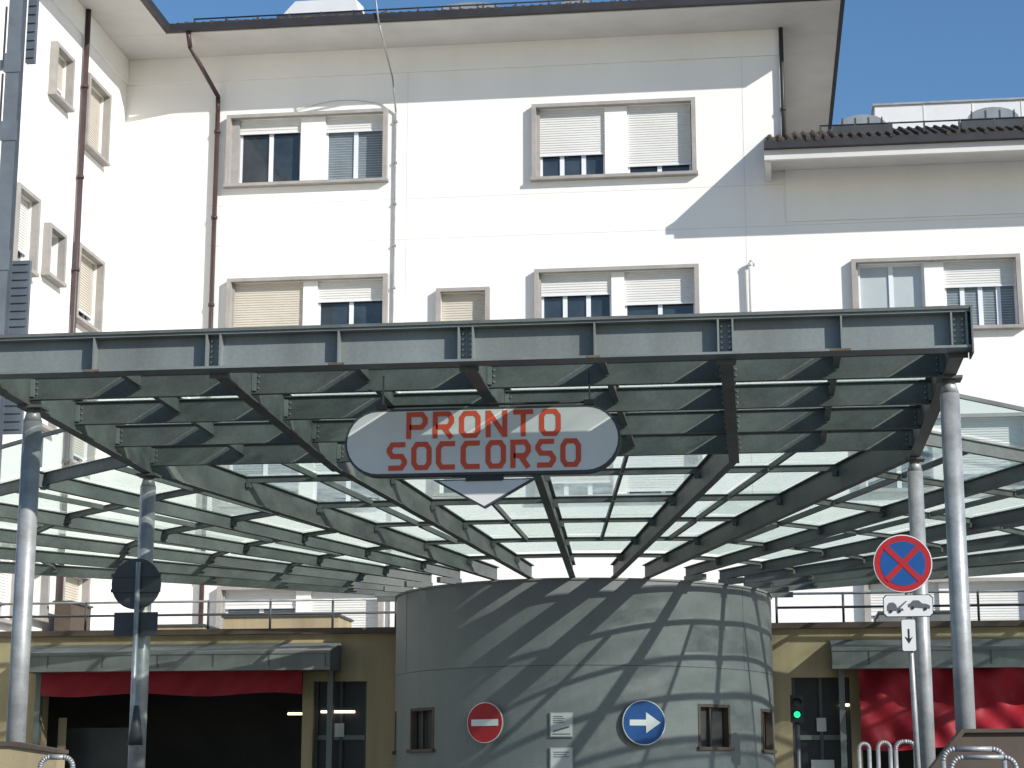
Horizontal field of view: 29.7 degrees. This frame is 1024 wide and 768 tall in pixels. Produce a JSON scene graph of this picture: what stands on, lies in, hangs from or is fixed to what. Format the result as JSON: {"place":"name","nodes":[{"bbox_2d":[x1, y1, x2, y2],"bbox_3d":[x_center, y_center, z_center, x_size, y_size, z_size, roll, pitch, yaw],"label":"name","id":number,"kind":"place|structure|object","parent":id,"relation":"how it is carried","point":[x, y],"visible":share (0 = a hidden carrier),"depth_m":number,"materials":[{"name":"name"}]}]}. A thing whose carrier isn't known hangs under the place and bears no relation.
{"place":"outdoors","nodes":[
{"label":"outdoors","id":0,"kind":"place"},
{"bbox_2d":[152,0,1023,124],"label":"sky","id":1,"kind":"structure","parent":0,"point":[892,51],"materials":[{"name":"blue"}]},
{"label":"road","id":2,"kind":"structure","parent":0,"visible":0},
{"bbox_2d":[873,534,933,767],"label":"no stopping sign","id":3,"kind":"object","parent":2,"relation":"on","point":[902,563],"visible":1,"depth_m":19.65,"materials":[{"name":"metal"}]},
{"bbox_2d":[941,746,1006,767],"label":"steel handrail","id":4,"kind":"object","parent":2,"relation":"on","point":[946,752],"visible":0.92,"depth_m":13.46,"materials":[{"name":"silver metal"}]},
{"bbox_3d":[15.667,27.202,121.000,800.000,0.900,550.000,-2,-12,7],"label":"ground","id":5,"kind":"structure","parent":0,"visible":0},
{"bbox_2d":[0,0,38,476],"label":"steel stair tower","id":6,"kind":"structure","parent":5,"relation":"on","point":[15,284],"depth_m":32.72,"materials":[{"name":"grey metal"}]},
{"bbox_2d":[0,741,68,767],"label":"ramp parapet wall","id":7,"kind":"structure","parent":5,"relation":"on","point":[20,755],"depth_m":16.35,"materials":[{"name":"paint"}]},
{"bbox_2d":[38,754,74,767],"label":"steel handrail","id":8,"kind":"object","parent":5,"relation":"on","point":[44,759],"visible":1,"depth_m":15.79,"materials":[{"name":"silver metal"}]},
{"bbox_2d":[0,0,169,630],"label":"hospital wing","id":9,"kind":"structure","parent":5,"relation":"on","point":[67,229],"depth_m":41.84,"materials":[{"name":"white paint"}]},
{"bbox_2d":[111,558,160,767],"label":"road sign seen from back","id":10,"kind":"object","parent":5,"relation":"on","point":[136,584],"visible":1,"depth_m":22.63,"materials":[{"name":"grey metal"}]},
{"bbox_2d":[0,305,1023,767],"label":"entrance canopy","id":11,"kind":"object","parent":5,"relation":"on","point":[258,375],"visible":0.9,"depth_m":21.29,"materials":[{"name":"metal"}]},
{"bbox_2d":[345,370,620,508],"bbox_3d":[-0.287,0.543,18.617,2.679,1.329,0.131,-2,-12,7],"label":"pronto soccorso sign","id":12,"kind":"object","parent":11,"relation":"attached to","point":[483,451],"visible":1,"depth_m":18.54,"materials":[{"name":"grey metal"}]},
{"bbox_2d":[0,620,1023,767],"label":"wall","id":13,"kind":"structure","parent":5,"relation":"on","point":[257,730],"depth_m":34.83,"materials":[{"name":"paint"}]},
{"bbox_2d":[52,600,949,630],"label":"rooftop parapet boxes","id":14,"kind":"object","parent":13,"relation":"on","point":[238,622],"visible":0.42,"depth_m":37.76,"materials":[{"name":"paint"}]},
{"bbox_2d":[0,590,1023,629],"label":"rooftop railing","id":15,"kind":"object","parent":13,"relation":"on","point":[978,605],"visible":0.65,"depth_m":34.70,"materials":[{"name":"grey metal"}]},
{"bbox_2d":[29,638,1023,767],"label":"hoods and doors","id":16,"kind":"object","parent":5,"relation":"on","point":[825,736],"visible":0.87,"depth_m":33.81,"materials":[{"name":"grey metal"}]},
{"bbox_2d":[41,670,301,696],"bbox_3d":[-6.080,5.298,34.338,4.793,0.519,0.113,-2,-12,7],"label":"red canvas curtain","id":17,"kind":"object","parent":16,"relation":"hanging from","point":[180,683],"visible":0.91,"depth_m":34.32,"materials":[{"name":"fabric"}]},
{"bbox_2d":[287,701,848,714],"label":"neon lamps","id":18,"kind":"object","parent":16,"relation":"attached to","point":[354,711],"visible":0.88,"depth_m":34.28,"materials":[{"name":"beige"}]},
{"bbox_2d":[859,667,1023,750],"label":"red canvas curtain","id":19,"kind":"object","parent":16,"relation":"hanging from","point":[885,705],"visible":0.61,"depth_m":32.60,"materials":[{"name":"fabric"}]},
{"bbox_2d":[103,55,1023,629],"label":"facade wall and windows","id":20,"kind":"structure","parent":5,"relation":"on","point":[613,133],"depth_m":44.03,"materials":[{"name":"white paint"}]},
{"bbox_2d":[186,31,219,623],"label":"downpipe","id":21,"kind":"object","parent":20,"relation":"attached to","point":[211,303],"visible":0.59,"depth_m":44.77,"materials":[{"name":"brown metal"}]},
{"bbox_2d":[298,100,379,109],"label":"loose cable","id":22,"kind":"object","parent":20,"relation":"attached to","point":[341,100],"visible":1,"depth_m":45.21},
{"bbox_2d":[375,0,397,626],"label":"lightning cable","id":23,"kind":"object","parent":20,"relation":"attached to","point":[394,202],"visible":0.63,"depth_m":44.31,"materials":[{"name":"metal"}]},
{"bbox_2d":[110,0,1023,486],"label":"eaves and gutters","id":24,"kind":"object","parent":20,"relation":"attached to","point":[908,176],"visible":0.88,"depth_m":44.14,"materials":[{"name":"white paint"}]},
{"bbox_2d":[170,0,1023,141],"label":"tiled roof","id":25,"kind":"structure","parent":20,"relation":"on","point":[902,131],"depth_m":42.85,"materials":[{"name":"tile"}]},
{"bbox_2d":[276,0,364,17],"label":"roof dormer hatch","id":26,"kind":"object","parent":25,"relation":"on","point":[310,6],"visible":0.33,"depth_m":46.24,"materials":[{"name":"grey metal"}]},
{"bbox_2d":[438,2,499,9],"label":"roof skylight dome","id":27,"kind":"structure","parent":25,"relation":"on","point":[464,7],"depth_m":46.43,"materials":[{"name":"plastic"}]},
{"bbox_2d":[560,0,590,3],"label":"roof skylight dome","id":28,"kind":"structure","parent":25,"relation":"on","point":[570,2],"depth_m":46.10,"materials":[{"name":"plastic"}]},
{"bbox_2d":[832,114,892,134],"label":"roof skylight dome","id":29,"kind":"structure","parent":25,"relation":"on","point":[860,119],"depth_m":43.09,"materials":[{"name":"plastic"}]},
{"bbox_2d":[871,97,1023,128],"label":"rooftop plant enclosure","id":30,"kind":"object","parent":25,"relation":"on","point":[925,111],"visible":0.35,"depth_m":48.54,"materials":[{"name":"metal"}]},
{"bbox_2d":[960,107,1023,128],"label":"roof skylight dome","id":31,"kind":"structure","parent":25,"relation":"on","point":[993,112],"depth_m":42.75,"materials":[{"name":"plastic"}]},
{"bbox_2d":[748,259,754,311],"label":"vent pipe","id":32,"kind":"object","parent":20,"relation":"attached to","point":[751,263],"visible":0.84,"depth_m":42.91,"materials":[{"name":"white metal"}]},
{"bbox_2d":[778,27,785,136],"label":"corner downpipe","id":33,"kind":"object","parent":20,"relation":"attached to","point":[782,92],"visible":0.83,"depth_m":43.84,"materials":[{"name":"metal"}]},
{"bbox_2d":[392,577,776,767],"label":"round entrance building","id":34,"kind":"structure","parent":5,"relation":"on","point":[598,656],"depth_m":30.33,"materials":[{"name":"grey concrete"}]},
{"bbox_2d":[467,702,503,742],"bbox_3d":[-0.407,5.286,30.122,0.630,0.630,0.090,-6,-14,26],"label":"no entry sign","id":35,"kind":"object","parent":34,"relation":"attached to","point":[485,722],"visible":1,"depth_m":30.08,"materials":[{"name":"metal"}]},
{"bbox_2d":[550,712,572,736],"bbox_3d":[0.763,5.253,29.760,0.360,0.380,0.028,-2,-12,8],"label":"notice board","id":36,"kind":"object","parent":34,"relation":"attached to","point":[561,724],"visible":1,"depth_m":29.75,"materials":[{"name":"metal"}]},
{"bbox_2d":[550,747,572,767],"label":"notice board","id":37,"kind":"object","parent":34,"relation":"attached to","point":[561,757],"visible":1,"depth_m":29.64,"materials":[{"name":"metal"}]},
{"bbox_2d":[622,700,665,744],"bbox_3d":[2.029,5.228,29.791,0.690,0.690,0.090,2,-12,-11],"label":"mandatory direction sign","id":38,"kind":"object","parent":34,"relation":"attached to","point":[643,722],"visible":1,"depth_m":29.75,"materials":[{"name":"metal"}]},
{"bbox_2d":[790,695,803,767],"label":"traffic light","id":39,"kind":"object","parent":5,"relation":"on","point":[796,711],"visible":1,"depth_m":29.87,"materials":[{"name":"black paint"}]},
{"bbox_2d":[857,742,871,767],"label":"steel handrail","id":40,"kind":"object","parent":5,"relation":"on","point":[859,746],"visible":1,"depth_m":21.29,"materials":[{"name":"silver metal"}]},
{"bbox_2d":[876,740,892,767],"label":"steel handrail","id":41,"kind":"object","parent":5,"relation":"on","point":[878,759],"visible":1,"depth_m":20.29,"materials":[{"name":"silver metal"}]},
{"bbox_2d":[894,739,914,767],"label":"steel handrail","id":42,"kind":"object","parent":5,"relation":"on","point":[903,741],"visible":0.85,"depth_m":19.80,"materials":[{"name":"silver metal"}]},
{"bbox_2d":[928,728,1023,767],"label":"ramp parapet wall","id":43,"kind":"structure","parent":5,"relation":"on","point":[1008,742],"depth_m":15.57,"materials":[{"name":"brown concrete"}]},
{"bbox_2d":[949,755,1018,767],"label":"steel handrail","id":44,"kind":"object","parent":5,"relation":"on","point":[982,757],"visible":1,"depth_m":12.96,"materials":[{"name":"silver metal"}]}
]}

